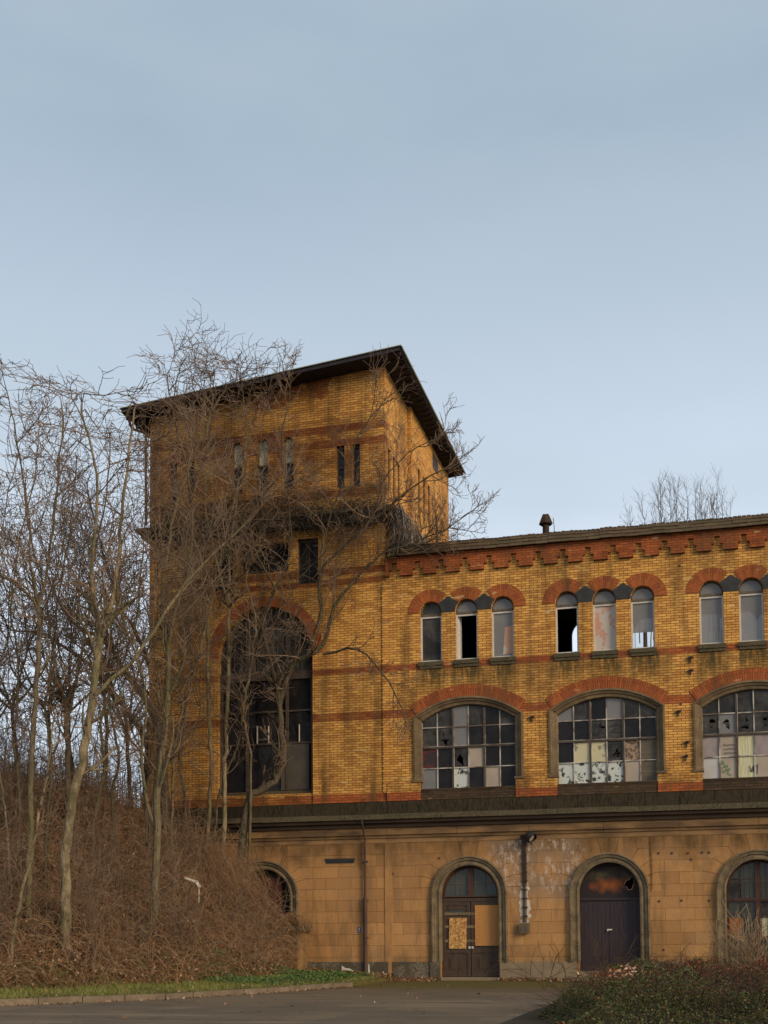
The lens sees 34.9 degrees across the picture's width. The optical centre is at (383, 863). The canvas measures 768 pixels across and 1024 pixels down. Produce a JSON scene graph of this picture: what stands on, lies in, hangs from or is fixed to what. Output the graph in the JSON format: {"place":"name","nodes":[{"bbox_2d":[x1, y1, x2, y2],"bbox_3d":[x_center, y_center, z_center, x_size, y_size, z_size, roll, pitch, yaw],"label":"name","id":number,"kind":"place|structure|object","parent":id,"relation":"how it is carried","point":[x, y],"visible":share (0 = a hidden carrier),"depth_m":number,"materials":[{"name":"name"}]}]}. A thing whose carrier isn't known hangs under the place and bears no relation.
{"place":"outdoors","nodes":[
{"label":"outdoors","id":0,"kind":"place"},
{"bbox_2d":[0,790,391,998],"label":"embankment","id":1,"kind":"structure","parent":0,"point":[371,980],"depth_m":32.94,"materials":[{"name":"plant"}]},
{"bbox_2d":[0,450,49,884],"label":"bare tree","id":2,"kind":"object","parent":1,"relation":"on","point":[22,727],"visible":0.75,"depth_m":34.64,"materials":[{"name":"brown plant"}]},
{"bbox_2d":[0,388,76,848],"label":"bare tree","id":3,"kind":"object","parent":1,"relation":"on","point":[18,695],"visible":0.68,"depth_m":36.38,"materials":[{"name":"brown plant"}]},
{"bbox_2d":[0,703,79,963],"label":"bare tree","id":4,"kind":"object","parent":1,"relation":"on","point":[47,774],"visible":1,"depth_m":30.07,"materials":[{"name":"brown plant"}]},
{"bbox_2d":[1,438,103,890],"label":"bare tree","id":5,"kind":"object","parent":1,"relation":"on","point":[55,636],"visible":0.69,"depth_m":34.59,"materials":[{"name":"brown plant"}]},
{"bbox_2d":[0,480,117,748],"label":"bare tree","id":6,"kind":"object","parent":1,"relation":"on","point":[13,691],"visible":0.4,"depth_m":36.87,"materials":[{"name":"brown plant"}]},
{"bbox_2d":[0,450,117,768],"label":"bare tree","id":7,"kind":"object","parent":1,"relation":"on","point":[44,605],"visible":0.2,"depth_m":42.81,"materials":[{"name":"brown plant"}]},
{"bbox_2d":[0,358,120,920],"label":"bare tree","id":8,"kind":"object","parent":1,"relation":"on","point":[37,601],"visible":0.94,"depth_m":32.32,"materials":[{"name":"brown plant"}]},
{"bbox_2d":[0,702,144,841],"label":"crest thicket","id":9,"kind":"object","parent":1,"relation":"on","point":[63,758],"visible":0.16,"depth_m":40.07,"materials":[{"name":"brown plant"}]},
{"bbox_2d":[0,570,148,753],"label":"bare tree","id":10,"kind":"object","parent":1,"relation":"on","point":[140,731],"visible":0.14,"depth_m":43.89,"materials":[{"name":"brown plant"}]},
{"bbox_2d":[0,472,149,768],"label":"bare tree","id":11,"kind":"object","parent":1,"relation":"on","point":[64,603],"visible":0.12,"depth_m":46.52,"materials":[{"name":"brown plant"}]},
{"bbox_2d":[0,451,172,794],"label":"bare tree","id":12,"kind":"object","parent":1,"relation":"on","point":[106,691],"visible":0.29,"depth_m":39.92,"materials":[{"name":"brown plant"}]},
{"bbox_2d":[3,518,169,834],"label":"bare tree","id":13,"kind":"object","parent":1,"relation":"on","point":[163,783],"visible":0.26,"depth_m":41.87,"materials":[{"name":"brown plant"}]},
{"bbox_2d":[29,444,148,808],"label":"bare tree","id":14,"kind":"object","parent":1,"relation":"on","point":[145,770],"visible":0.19,"depth_m":45.05,"materials":[{"name":"brown plant"}]},
{"bbox_2d":[0,406,184,813],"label":"bare tree","id":15,"kind":"object","parent":1,"relation":"on","point":[70,691],"visible":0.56,"depth_m":37.21,"materials":[{"name":"brown plant"}]},
{"bbox_2d":[0,476,187,792],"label":"bare tree","id":16,"kind":"object","parent":1,"relation":"on","point":[29,681],"visible":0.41,"depth_m":38.91,"materials":[{"name":"brown plant"}]},
{"bbox_2d":[56,574,154,851],"bbox_3d":[-8.582,-4.492,37.953,3.203,8.753,2.970,1,-4,-27],"label":"bare tree","id":17,"kind":"object","parent":1,"relation":"on","point":[118,751],"visible":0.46,"depth_m":37.89,"materials":[{"name":"brown plant"}]},
{"bbox_2d":[4,489,209,801],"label":"bare tree","id":18,"kind":"object","parent":1,"relation":"on","point":[112,697],"visible":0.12,"depth_m":42.53,"materials":[{"name":"brown plant"}]},
{"bbox_2d":[42,471,195,860],"bbox_3d":[-7.849,-5.896,36.845,4.965,12.148,3.054,-1,-3,14],"label":"bare tree","id":19,"kind":"object","parent":1,"relation":"on","point":[100,725],"visible":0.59,"depth_m":36.66,"materials":[{"name":"brown plant"}]},
{"bbox_2d":[0,782,284,988],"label":"leaf litter","id":20,"kind":"object","parent":1,"relation":"on","point":[126,968],"visible":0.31,"depth_m":33.84,"materials":[{"name":"plant"}]},
{"bbox_2d":[69,422,221,838],"bbox_3d":[-8.063,-7.489,39.800,4.397,13.866,4.311,1,-4,-29],"label":"bare tree","id":21,"kind":"object","parent":1,"relation":"on","point":[128,764],"visible":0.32,"depth_m":39.84,"materials":[{"name":"brown plant"}]},
{"bbox_2d":[32,559,262,855],"bbox_3d":[-7.247,-4.720,38.641,6.032,9.569,5.302,-1,-3,14],"label":"bare tree","id":22,"kind":"object","parent":1,"relation":"on","point":[195,667],"visible":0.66,"depth_m":38.57,"materials":[{"name":"brown plant"}]},
{"bbox_2d":[0,695,308,985],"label":"sapling whips","id":23,"kind":"object","parent":1,"relation":"on","point":[86,872],"visible":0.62,"depth_m":35.23,"materials":[{"name":"brown plant"}]},
{"bbox_2d":[44,318,273,944],"bbox_3d":[-6.252,-6.130,34.590,5.981,17.286,6.227,-2,-4,32],"label":"bare tree","id":24,"kind":"object","parent":1,"relation":"on","point":[161,769],"visible":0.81,"depth_m":34.51,"materials":[{"name":"brown plant"}]},
{"bbox_2d":[0,756,324,989],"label":"dead brambles","id":25,"kind":"object","parent":1,"relation":"on","point":[151,946],"visible":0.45,"depth_m":34.14,"materials":[{"name":"brown plant"}]},
{"bbox_2d":[186,878,199,902],"bbox_3d":[-5.663,0.757,36.196,0.490,0.774,0.040,0,-3,0],"label":"bent strip","id":26,"kind":"object","parent":25,"relation":"in","point":[197,883],"visible":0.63,"depth_m":36.19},
{"bbox_2d":[0,359,328,955],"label":"bare tree","id":27,"kind":"object","parent":1,"relation":"on","point":[81,771],"visible":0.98,"depth_m":31.99,"materials":[{"name":"brown plant"}]},
{"bbox_2d":[136,568,235,841],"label":"bare tree","id":28,"kind":"object","parent":1,"relation":"on","point":[180,771],"visible":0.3,"depth_m":40.90,"materials":[{"name":"brown plant"}]},
{"bbox_2d":[0,948,381,998],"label":"grass","id":29,"kind":"structure","parent":1,"relation":"on","point":[127,986],"depth_m":30.06,"materials":[{"name":"green plant"}]},
{"bbox_2d":[131,815,303,943],"bbox_3d":[-5.586,0.510,39.352,5.730,4.644,5.272,-1,-3,14],"label":"bramble bush","id":30,"kind":"object","parent":1,"relation":"on","point":[231,864],"visible":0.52,"depth_m":39.04,"materials":[{"name":"brown plant"}]},
{"bbox_2d":[131,378,304,850],"bbox_3d":[-5.926,-7.640,39.812,6.620,15.588,3.861,-1,-3,14],"label":"bare tree","id":31,"kind":"object","parent":1,"relation":"on","point":[188,683],"visible":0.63,"depth_m":39.86,"materials":[{"name":"brown plant"}]},
{"bbox_2d":[130,297,309,847],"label":"bare tree","id":32,"kind":"object","parent":1,"relation":"on","point":[208,707],"visible":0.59,"depth_m":40.91,"materials":[{"name":"brown plant"}]},
{"bbox_2d":[111,460,331,841],"bbox_3d":[-5.290,-6.586,39.300,7.312,12.818,3.475,0,-3,-4],"label":"bare tree","id":33,"kind":"object","parent":1,"relation":"on","point":[155,730],"visible":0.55,"depth_m":39.46,"materials":[{"name":"brown plant"}]},
{"bbox_2d":[167,333,314,859],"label":"bare tree","id":34,"kind":"object","parent":1,"relation":"on","point":[228,603],"visible":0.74,"depth_m":40.93,"materials":[{"name":"brown plant"}]},
{"bbox_2d":[213,505,292,922],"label":"bare tree","id":35,"kind":"object","parent":1,"relation":"on","point":[253,602],"visible":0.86,"depth_m":40.18,"materials":[{"name":"brown plant"}]},
{"bbox_2d":[153,940,371,985],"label":"weeds","id":36,"kind":"object","parent":1,"relation":"on","point":[318,974],"visible":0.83,"depth_m":34.36,"materials":[{"name":"green plant"}]},
{"bbox_2d":[184,516,380,851],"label":"bare tree","id":37,"kind":"object","parent":1,"relation":"on","point":[241,728],"visible":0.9,"depth_m":40.29,"materials":[{"name":"brown plant"}]},
{"bbox_2d":[134,337,499,914],"bbox_3d":[-2.120,-7.748,38.885,11.495,19.268,3.940,-1,-3,14],"label":"bare tree","id":38,"kind":"object","parent":1,"relation":"on","point":[277,690],"visible":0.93,"depth_m":39.95,"materials":[{"name":"brown plant"}]},
{"bbox_2d":[0,980,585,1023],"bbox_3d":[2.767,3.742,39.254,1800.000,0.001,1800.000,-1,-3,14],"label":"ground","id":39,"kind":"structure","parent":0,"point":[442,1002],"depth_m":25.14,"materials":[{"name":"grey asphalt"}]},
{"bbox_2d":[0,982,352,1005],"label":"kerb","id":40,"kind":"structure","parent":39,"relation":"on","point":[68,999],"depth_m":28.54,"materials":[{"name":"concrete"}]},
{"bbox_2d":[259,926,311,969],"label":"wall","id":41,"kind":"structure","parent":39,"relation":"on","point":[304,960],"depth_m":39.68,"materials":[{"name":"stone"}]},
{"bbox_2d":[250,913,326,969],"bbox_3d":[-3.614,2.547,39.704,3.504,1.948,2.272,-1,-3,14],"label":"dead creeper","id":42,"kind":"object","parent":41,"relation":"on","point":[297,920],"visible":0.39,"depth_m":39.56,"materials":[{"name":"brown plant"}]},
{"bbox_2d":[119,344,465,977],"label":"brick tower","id":43,"kind":"structure","parent":39,"relation":"on","point":[327,793],"depth_m":41.34,"materials":[{"name":"brick"}]},
{"bbox_2d":[172,465,176,504],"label":"window","id":44,"kind":"structure","parent":43,"relation":"in","point":[173,498],"depth_m":42.99,"materials":[{"name":"grey glass"}]},
{"bbox_2d":[188,463,193,502],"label":"window","id":45,"kind":"structure","parent":43,"relation":"in","point":[192,468],"depth_m":42.84,"materials":[{"name":"grey glass"}]},
{"bbox_2d":[214,547,232,590],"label":"window","id":46,"kind":"structure","parent":43,"relation":"in","point":[225,553],"depth_m":42.35,"materials":[{"name":"grey glass"}]},
{"bbox_2d":[233,444,241,493],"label":"window","id":47,"kind":"structure","parent":43,"relation":"in","point":[236,449],"depth_m":42.44,"materials":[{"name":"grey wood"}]},
{"bbox_2d":[258,441,267,491],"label":"window","id":48,"kind":"structure","parent":43,"relation":"in","point":[260,461],"depth_m":42.20,"materials":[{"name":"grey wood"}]},
{"bbox_2d":[243,544,287,574],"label":"window","id":49,"kind":"structure","parent":43,"relation":"in","point":[273,566],"depth_m":41.95,"materials":[{"name":"grey glass"}]},
{"bbox_2d":[220,609,312,795],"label":"window","id":50,"kind":"structure","parent":43,"relation":"in","point":[297,705],"depth_m":41.75,"materials":[{"name":"glass"}]},
{"bbox_2d":[133,489,427,563],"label":"dead vine","id":51,"kind":"object","parent":43,"relation":"hanging from","point":[405,535],"visible":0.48,"depth_m":41.11,"materials":[{"name":"brown plant"}]},
{"bbox_2d":[284,439,293,488],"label":"window","id":52,"kind":"structure","parent":43,"relation":"in","point":[290,459],"depth_m":41.95,"materials":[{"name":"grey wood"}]},
{"bbox_2d":[299,539,317,583],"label":"window","id":53,"kind":"structure","parent":43,"relation":"in","point":[308,554],"depth_m":41.61,"materials":[{"name":"grey glass"}]},
{"bbox_2d":[337,447,344,487],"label":"window","id":54,"kind":"structure","parent":43,"relation":"in","point":[340,459],"depth_m":41.49,"materials":[{"name":"grey glass"}]},
{"bbox_2d":[354,445,359,485],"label":"window","id":55,"kind":"structure","parent":43,"relation":"in","point":[357,448],"depth_m":41.35,"materials":[{"name":"grey glass"}]},
{"bbox_2d":[0,964,639,1020],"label":"fallen leaves","id":56,"kind":"object","parent":39,"relation":"on","point":[397,979],"visible":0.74,"depth_m":38.12,"materials":[{"name":"brown plant"}]},
{"bbox_2d":[485,940,575,989],"bbox_3d":[3.759,2.613,31.754,2.202,1.378,1.297,-2,-4,31],"label":"bramble shoot","id":57,"kind":"object","parent":39,"relation":"on","point":[543,966],"visible":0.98,"depth_m":31.93,"materials":[{"name":"brown plant"}]},
{"bbox_2d":[384,513,767,980],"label":"brick hall","id":58,"kind":"structure","parent":39,"relation":"on","point":[612,768],"depth_m":38.83,"materials":[{"name":"yellow brick"},{"name":"red brick"},{"name":"sandstone"}]},
{"bbox_2d":[420,602,441,661],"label":"window","id":59,"kind":"structure","parent":58,"relation":"in","point":[431,624],"depth_m":40.36,"materials":[{"name":"grey glass"}]},
{"bbox_2d":[442,901,474,976],"bbox_3d":[2.464,2.442,39.673,1.140,2.450,0.103,-1,-3,14],"label":"door","id":60,"kind":"structure","parent":58,"relation":"in","point":[456,916],"depth_m":39.67,"materials":[{"name":"brown wood"}]},
{"bbox_2d":[456,600,477,659],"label":"window","id":61,"kind":"structure","parent":58,"relation":"in","point":[463,608],"depth_m":40.12,"materials":[{"name":"white paint"}]},
{"bbox_2d":[422,705,515,788],"bbox_3d":[2.761,-3.825,39.863,3.124,2.731,0.063,-1,-3,14],"label":"window","id":62,"kind":"structure","parent":58,"relation":"in","point":[484,737],"depth_m":39.88,"materials":[{"name":"grey glass"}]},
{"bbox_2d":[471,901,499,976],"bbox_3d":[3.283,2.424,39.463,0.928,2.450,0.106,-1,-3,14],"label":"door","id":63,"kind":"structure","parent":58,"relation":"in","point":[485,948],"depth_m":39.43,"materials":[{"name":"brown wood"}]},
{"bbox_2d":[492,597,513,656],"bbox_3d":[3.881,-7.697,39.764,0.730,2.005,0.080,-1,-3,14],"label":"window","id":64,"kind":"structure","parent":58,"relation":"in","point":[503,617],"depth_m":39.78,"materials":[{"name":"grey glass"}]},
{"bbox_2d":[521,836,527,921],"bbox_3d":[4.484,0.484,38.972,0.180,2.750,0.055,-1,-3,14],"label":"cable run","id":65,"kind":"object","parent":58,"relation":"attached to","point":[524,867],"visible":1,"depth_m":38.97,"materials":[{"name":"metal"}]},
{"bbox_2d":[519,923,529,932],"bbox_3d":[4.477,2.034,38.838,0.330,0.340,0.148,-1,-3,14],"label":"junction box","id":66,"kind":"object","parent":58,"relation":"attached to","point":[524,927],"visible":1,"depth_m":38.77,"materials":[{"name":"metal"}]},
{"bbox_2d":[520,831,536,844],"bbox_3d":[4.613,-0.831,38.890,0.370,0.439,0.599,1,-4,-25],"label":"wall lamp","id":67,"kind":"object","parent":58,"relation":"attached to","point":[530,837],"visible":1,"depth_m":38.79,"materials":[{"name":"metal"}]},
{"bbox_2d":[555,592,578,652],"bbox_3d":[5.887,-7.740,39.254,0.730,2.005,0.080,-1,-3,14],"label":"window","id":68,"kind":"structure","parent":58,"relation":"in","point":[571,601],"depth_m":39.29,"materials":[{"name":"white paint"}]},
{"bbox_2d":[593,589,616,650],"bbox_3d":[7.040,-7.765,38.960,0.730,2.005,0.080,-1,-3,14],"label":"window","id":69,"kind":"structure","parent":58,"relation":"in","point":[604,612],"depth_m":38.98,"materials":[{"name":"glass"}]},
{"bbox_2d":[558,698,657,783],"bbox_3d":[7.072,-3.916,38.766,3.124,2.731,0.063,-1,-3,14],"label":"window","id":70,"kind":"structure","parent":58,"relation":"in","point":[585,755],"depth_m":38.77,"materials":[{"name":"grey glass"}]},
{"bbox_2d":[580,900,640,970],"bbox_3d":[7.138,2.248,38.507,1.900,2.240,0.110,-1,-3,14],"label":"door","id":71,"kind":"structure","parent":58,"relation":"in","point":[605,916],"depth_m":38.54,"materials":[{"name":"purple wood"}]},
{"bbox_2d":[631,587,654,648],"bbox_3d":[8.193,-7.789,38.667,0.730,2.005,0.080,-1,-3,14],"label":"window","id":72,"kind":"structure","parent":58,"relation":"in","point":[642,608],"depth_m":38.70,"materials":[{"name":"grey glass"}]},
{"bbox_2d":[699,581,723,643],"bbox_3d":[10.228,-7.832,38.150,0.730,2.005,0.080,-1,-3,14],"label":"window","id":73,"kind":"structure","parent":58,"relation":"in","point":[711,610],"depth_m":38.16,"materials":[{"name":"grey glass"}]},
{"bbox_2d":[702,690,767,778],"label":"window","id":74,"kind":"structure","parent":58,"relation":"in","point":[736,751],"depth_m":37.80,"materials":[{"name":"grey glass"}]},
{"bbox_2d":[726,860,767,968],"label":"window","id":75,"kind":"structure","parent":58,"relation":"in","point":[732,905],"depth_m":37.53,"materials":[{"name":"grey glass"}]},
{"bbox_2d":[739,579,763,641],"bbox_3d":[11.381,-7.857,37.857,0.730,2.005,0.080,-1,-3,14],"label":"window","id":76,"kind":"structure","parent":58,"relation":"in","point":[751,609],"depth_m":37.87,"materials":[{"name":"grey glass"}]},
{"bbox_2d":[576,912,641,971],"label":"weed stalks","id":77,"kind":"object","parent":39,"relation":"on","point":[602,960],"visible":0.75,"depth_m":36.30,"materials":[{"name":"brown plant"}]},
{"bbox_2d":[500,999,767,1023],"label":"planting bed","id":78,"kind":"object","parent":39,"relation":"on","point":[529,1018],"visible":0.25,"depth_m":21.23,"materials":[{"name":"soil"}]},
{"bbox_2d":[512,960,734,1023],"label":"shrub","id":79,"kind":"object","parent":78,"relation":"on","point":[661,990],"visible":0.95,"depth_m":19.39,"materials":[{"name":"green plant"}]},
{"bbox_2d":[577,962,650,981],"bbox_3d":[4.156,1.957,21.752,1.198,0.411,0.901,0,-3,-13],"label":"leaf clump","id":80,"kind":"object","parent":79,"relation":"on","point":[625,969],"visible":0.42,"depth_m":21.81,"materials":[{"name":"green plant"}]},
{"bbox_2d":[552,952,731,1000],"bbox_3d":[5.941,2.554,28.359,4.110,1.078,7.770,-1,-3,14],"label":"shrub","id":81,"kind":"object","parent":78,"relation":"on","point":[665,963],"visible":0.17,"depth_m":27.45,"materials":[{"name":"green plant"}]},
{"bbox_2d":[674,961,767,1023],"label":"shrub","id":82,"kind":"object","parent":78,"relation":"on","point":[738,996],"visible":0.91,"depth_m":18.39,"materials":[{"name":"green plant"}]},
{"bbox_2d":[692,952,767,1000],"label":"shrub","id":83,"kind":"object","parent":78,"relation":"on","point":[722,965],"visible":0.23,"depth_m":25.56,"materials":[{"name":"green plant"}]},
{"bbox_2d":[620,474,668,646],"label":"poplar tree","id":84,"kind":"object","parent":39,"relation":"on","point":[645,644],"visible":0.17,"depth_m":62.60,"materials":[{"name":"brown plant"}]},
{"bbox_2d":[630,470,683,523],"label":"poplar tree","id":85,"kind":"object","parent":39,"relation":"on","point":[671,511],"visible":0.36,"depth_m":63.22,"materials":[{"name":"brown plant"}]},
{"bbox_2d":[670,463,725,520],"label":"poplar tree","id":86,"kind":"object","parent":39,"relation":"on","point":[687,515],"visible":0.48,"depth_m":62.85,"materials":[{"name":"brown plant"}]},
{"bbox_2d":[690,483,735,519],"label":"poplar tree","id":87,"kind":"object","parent":39,"relation":"on","point":[713,515],"visible":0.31,"depth_m":62.70,"materials":[{"name":"plant"}]},
{"bbox_2d":[667,900,767,973],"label":"dry shrub","id":88,"kind":"object","parent":39,"relation":"on","point":[742,951],"visible":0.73,"depth_m":33.71,"materials":[{"name":"brown plant"}]},
{"bbox_2d":[0,0,767,805],"label":"sky","id":89,"kind":"structure","parent":0,"point":[556,211],"materials":[{"name":"blue"}]}
]}

